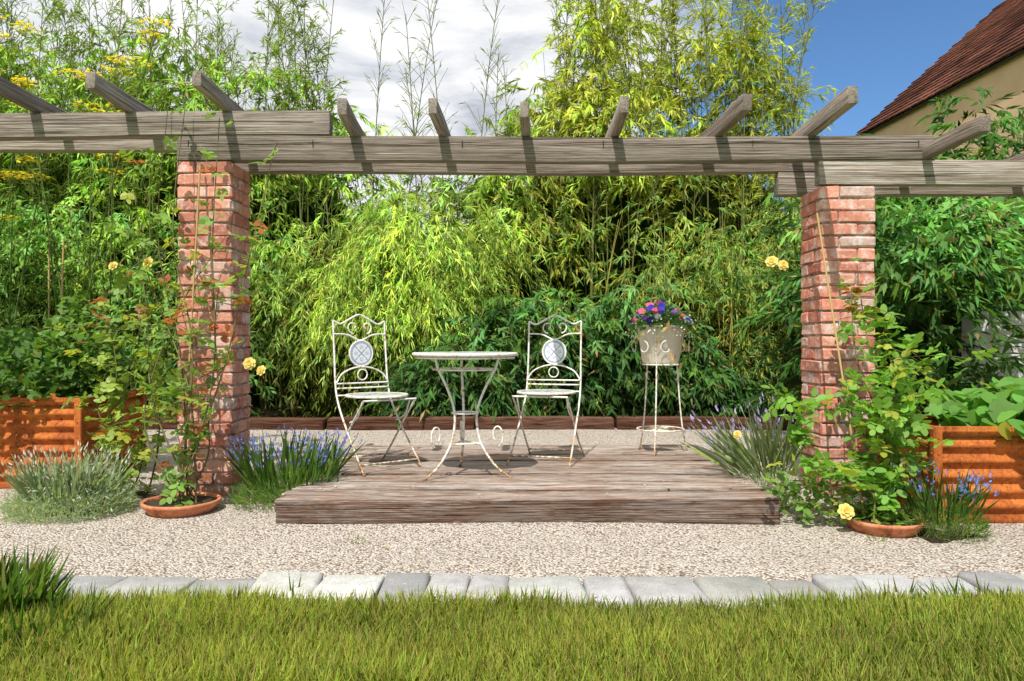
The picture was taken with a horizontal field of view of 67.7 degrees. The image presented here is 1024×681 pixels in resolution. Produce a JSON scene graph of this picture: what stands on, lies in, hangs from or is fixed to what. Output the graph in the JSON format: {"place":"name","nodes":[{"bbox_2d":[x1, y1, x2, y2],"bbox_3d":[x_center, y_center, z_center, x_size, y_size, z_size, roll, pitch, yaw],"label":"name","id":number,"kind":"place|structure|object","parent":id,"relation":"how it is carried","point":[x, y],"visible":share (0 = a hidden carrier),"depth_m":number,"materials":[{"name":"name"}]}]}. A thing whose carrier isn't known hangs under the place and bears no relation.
{"place":"outdoors","nodes":[
{"label":"outdoors","id":0,"kind":"place"},
{"bbox_2d":[146,406,788,427],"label":"planting bed soil","id":1,"kind":"structure","parent":0,"point":[272,413],"depth_m":10.00,"materials":[{"name":"brown soil"}]},
{"bbox_2d":[0,124,794,406],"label":"hedge backing","id":2,"kind":"object","parent":1,"relation":"on","point":[618,243],"visible":0.02,"depth_m":11.10,"materials":[{"name":"green plant"}]},
{"bbox_2d":[0,0,819,412],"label":"bamboo stems","id":3,"kind":"object","parent":1,"relation":"on","point":[412,110],"visible":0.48,"depth_m":10.06,"materials":[{"name":"green plant"}]},
{"bbox_2d":[0,0,836,231],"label":"bamboo top leaves","id":4,"kind":"object","parent":3,"relation":"on","point":[713,105],"visible":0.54,"depth_m":10.02,"materials":[{"name":"green plant"}]},
{"bbox_2d":[0,0,1004,245],"label":"sky","id":5,"kind":"structure","parent":0,"point":[878,47],"materials":[{"name":"white"}]},
{"bbox_2d":[0,428,1023,583],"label":"gravel yard","id":6,"kind":"structure","parent":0,"point":[138,541],"depth_m":3.51,"materials":[{"name":"beige gravel"}]},
{"bbox_2d":[0,440,138,523],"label":"lavender plant","id":7,"kind":"object","parent":6,"relation":"on","point":[98,474],"visible":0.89,"depth_m":4.02,"materials":[{"name":"green plant"}]},
{"bbox_2d":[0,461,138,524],"bbox_3d":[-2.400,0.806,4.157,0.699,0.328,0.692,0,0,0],"label":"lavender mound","id":8,"kind":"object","parent":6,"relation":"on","point":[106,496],"visible":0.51,"depth_m":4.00,"materials":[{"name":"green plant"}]},
{"bbox_2d":[1,389,145,468],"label":"raised bed frame","id":9,"kind":"object","parent":6,"relation":"on","point":[79,425],"visible":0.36,"depth_m":4.81,"materials":[{"name":"orange metal"}]},
{"bbox_2d":[0,391,141,488],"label":"raised garden bed","id":10,"kind":"object","parent":9,"relation":"attached to","point":[46,424],"visible":0.36,"depth_m":4.84,"materials":[{"name":"orange metal"}]},
{"label":"raised bed soil","id":11,"kind":"structure","parent":9,"relation":"in","visible":0},
{"bbox_2d":[48,239,64,397],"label":"wooden stakes","id":12,"kind":"object","parent":11,"relation":"on","point":[63,244],"visible":0.33,"depth_m":5.25,"materials":[{"name":"brown wood"}]},
{"bbox_2d":[0,322,126,408],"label":"bed plants","id":13,"kind":"object","parent":11,"relation":"on","point":[21,382],"visible":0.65,"depth_m":4.98,"materials":[{"name":"green plant"}]},
{"bbox_2d":[21,294,132,403],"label":"bed plants","id":14,"kind":"object","parent":11,"relation":"on","point":[80,335],"visible":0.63,"depth_m":5.10,"materials":[{"name":"green plant"}]},
{"bbox_2d":[0,13,171,397],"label":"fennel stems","id":15,"kind":"object","parent":11,"relation":"on","point":[19,175],"visible":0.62,"depth_m":5.45,"materials":[{"name":"green plant"}]},
{"bbox_2d":[140,492,221,517],"bbox_3d":[-1.810,0.908,4.180,0.410,0.075,0.410,0,0,0],"label":"terracotta saucer","id":16,"kind":"object","parent":6,"relation":"on","point":[207,502],"visible":0.88,"depth_m":4.07,"materials":[{"name":"ceramic"}]},
{"bbox_2d":[79,99,294,506],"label":"rose canes","id":17,"kind":"object","parent":16,"relation":"on","point":[202,431],"visible":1,"depth_m":4.29,"materials":[{"name":"green plant"}]},
{"bbox_2d":[177,161,250,495],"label":"pillar","id":18,"kind":"structure","parent":6,"relation":"on","point":[223,429],"depth_m":4.60,"materials":[{"name":"brick"}]},
{"bbox_2d":[181,161,246,488],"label":"mortar joints","id":19,"kind":"object","parent":18,"relation":"attached to","point":[197,472],"visible":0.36,"depth_m":4.62,"materials":[{"name":"grey concrete"}]},
{"bbox_2d":[0,71,1023,197],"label":"pergola","id":20,"kind":"object","parent":18,"relation":"on","point":[889,166],"visible":0.94,"depth_m":4.60,"materials":[{"name":"grey wood"}]},
{"bbox_2d":[0,121,918,146],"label":"wire and fixings","id":21,"kind":"object","parent":20,"relation":"attached to","point":[312,142],"visible":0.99,"depth_m":4.59,"materials":[{"name":"grey metal"}]},
{"bbox_2d":[146,416,787,429],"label":"border sleepers","id":22,"kind":"object","parent":6,"relation":"on","point":[486,422],"visible":0.34,"depth_m":8.03},
{"bbox_2d":[275,444,780,523],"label":"wooden deck","id":23,"kind":"structure","parent":6,"relation":"on","point":[551,489],"depth_m":4.09,"materials":[{"name":"brown wood"}]},
{"bbox_2d":[332,314,423,476],"bbox_3d":[-0.868,0.316,4.821,0.435,0.978,0.498,0,0,-40],"label":"bistro chair","id":24,"kind":"object","parent":23,"relation":"on","point":[360,354],"visible":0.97,"depth_m":4.90,"materials":[{"name":"white metal"}]},
{"bbox_2d":[145,480,748,596],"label":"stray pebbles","id":25,"kind":"object","parent":23,"relation":"on","point":[283,494],"visible":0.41,"depth_m":4.08,"materials":[{"name":"beige stone"}]},
{"bbox_2d":[412,352,517,480],"bbox_3d":[-0.280,0.439,4.550,0.632,0.735,0.632,0,0,-10],"label":"bistro table","id":26,"kind":"object","parent":23,"relation":"on","point":[461,368],"visible":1,"depth_m":4.48,"materials":[{"name":"white metal"}]},
{"bbox_2d":[506,315,585,466],"bbox_3d":[0.237,0.313,5.077,0.431,0.985,0.502,0,0,18],"label":"bistro chair","id":27,"kind":"object","parent":23,"relation":"on","point":[554,351],"visible":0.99,"depth_m":5.20,"materials":[{"name":"white metal"}]},
{"bbox_2d":[623,321,692,455],"bbox_3d":[1.053,0.330,5.435,0.490,0.944,0.495,0,0,-20],"label":"plant stand","id":28,"kind":"object","parent":23,"relation":"on","point":[665,351],"visible":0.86,"depth_m":5.33,"materials":[{"name":"white metal"}]},
{"bbox_2d":[625,300,695,337],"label":"potted flowers","id":29,"kind":"object","parent":28,"relation":"on","point":[659,311],"visible":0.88,"depth_m":5.36,"materials":[{"name":"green plant"}]},
{"bbox_2d":[676,393,810,502],"bbox_3d":[1.377,0.629,4.517,0.698,0.632,0.696,0,0,37],"label":"lavender plant","id":30,"kind":"object","parent":6,"relation":"on","point":[767,446],"visible":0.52,"depth_m":4.48,"materials":[{"name":"green plant"}]},
{"bbox_2d":[763,465,877,524],"bbox_3d":[1.617,0.807,4.047,0.630,0.313,0.616,0,0,0],"label":"leafy plant","id":31,"kind":"object","parent":6,"relation":"on","point":[793,487],"visible":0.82,"depth_m":3.96,"materials":[{"name":"green plant"}]},
{"bbox_2d":[800,186,875,495],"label":"pillar","id":32,"kind":"structure","parent":6,"relation":"on","point":[821,316],"depth_m":4.60,"materials":[{"name":"brick"}]},
{"bbox_2d":[804,186,871,485],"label":"mortar joints","id":33,"kind":"object","parent":6,"relation":"on","point":[840,261],"visible":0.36,"depth_m":4.62,"materials":[{"name":"grey concrete"}]},
{"bbox_2d":[845,509,925,537],"bbox_3d":[1.840,0.911,3.780,0.380,0.070,0.380,0,0,0],"label":"terracotta saucer","id":34,"kind":"object","parent":6,"relation":"on","point":[868,526],"visible":0.64,"depth_m":3.65,"materials":[{"name":"ceramic"}]},
{"bbox_2d":[774,196,1023,452],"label":"wall shrubs","id":35,"kind":"object","parent":6,"relation":"on","point":[912,254],"depth_m":6.10,"materials":[{"name":"green plant"}]},
{"bbox_2d":[776,209,1023,428],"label":"shrub","id":36,"kind":"object","parent":6,"relation":"on","point":[796,380],"visible":0.05,"depth_m":8.01,"materials":[{"name":"green plant"}]},
{"bbox_2d":[876,415,1013,522],"bbox_3d":[3.040,0.696,4.207,1.775,0.512,0.631,0,0,0],"label":"raised bed frame","id":37,"kind":"object","parent":6,"relation":"on","point":[936,453],"visible":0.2,"depth_m":3.90,"materials":[{"name":"orange metal"}]},
{"bbox_2d":[883,418,1023,522],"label":"raised bed sheets","id":38,"kind":"object","parent":37,"relation":"attached to","point":[1002,459],"visible":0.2,"depth_m":3.92,"materials":[{"name":"orange metal"}]},
{"bbox_2d":[922,425,1020,437],"bbox_3d":[3.040,0.500,4.210,1.720,0.001,0.580,0,0,0],"label":"rim","id":39,"kind":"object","parent":37,"relation":"in","point":[974,437],"depth_m":3.93,"materials":[{"name":"orange metal"}]},
{"bbox_2d":[924,375,1023,439],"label":"bed plants","id":40,"kind":"object","parent":39,"relation":"on","point":[998,403],"visible":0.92,"depth_m":4.17,"materials":[{"name":"green plant"}]},
{"bbox_2d":[869,47,1023,244],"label":"house wall","id":41,"kind":"structure","parent":6,"relation":"on","point":[1005,78],"depth_m":9.20,"materials":[{"name":"beige paint"}]},
{"bbox_2d":[855,0,1023,135],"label":"house roof tiles","id":42,"kind":"object","parent":41,"relation":"on","point":[996,34],"visible":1,"depth_m":10.66,"materials":[{"name":"brown tile"}]},
{"bbox_2d":[858,48,1023,135],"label":"house roof boards","id":43,"kind":"object","parent":41,"relation":"attached to","point":[980,72],"visible":0.05,"depth_m":9.65,"materials":[{"name":"brown wood"}]},
{"bbox_2d":[962,311,1023,387],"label":"garden wall","id":44,"kind":"structure","parent":6,"relation":"on","point":[967,326],"depth_m":6.50,"materials":[{"name":"grey"}]},
{"bbox_2d":[46,491,983,542],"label":"planting soil","id":45,"kind":"structure","parent":0,"point":[932,539],"depth_m":3.67,"materials":[{"name":"brown soil"}]},
{"bbox_2d":[49,262,186,496],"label":"rose bush canes","id":46,"kind":"object","parent":45,"relation":"on","point":[110,386],"visible":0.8,"depth_m":4.52,"materials":[{"name":"green plant"}]},
{"bbox_2d":[218,423,363,513],"bbox_3d":[-1.265,0.731,4.429,0.798,0.475,0.799,0,0,28],"label":"plant","id":47,"kind":"object","parent":45,"relation":"on","point":[316,467],"visible":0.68,"depth_m":4.28,"materials":[{"name":"green plant"}]},
{"bbox_2d":[733,213,997,525],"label":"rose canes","id":48,"kind":"object","parent":45,"relation":"on","point":[895,419],"visible":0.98,"depth_m":3.85,"materials":[{"name":"green plant"}]},
{"bbox_2d":[887,457,999,543],"bbox_3d":[2.076,0.768,3.700,0.506,0.377,0.484,0,0,0],"label":"plant","id":49,"kind":"object","parent":45,"relation":"on","point":[963,507],"visible":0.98,"depth_m":3.63,"materials":[{"name":"green plant"}]},
{"label":"ground","id":50,"kind":"structure","parent":0,"visible":0},
{"bbox_2d":[0,0,1023,430],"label":"bamboo hedge leaves","id":51,"kind":"object","parent":50,"relation":"on","point":[376,260],"visible":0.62,"depth_m":9.09,"materials":[{"name":"green plant"}]},
{"bbox_2d":[0,532,1023,680],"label":"lawn grass","id":52,"kind":"structure","parent":50,"relation":"on","point":[49,635],"depth_m":2.24,"materials":[{"name":"green plant"}]},
{"bbox_2d":[47,570,1023,610],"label":"curb stones","id":53,"kind":"object","parent":50,"relation":"on","point":[648,587],"visible":0.26,"depth_m":2.77,"materials":[{"name":"stone"}]}
]}

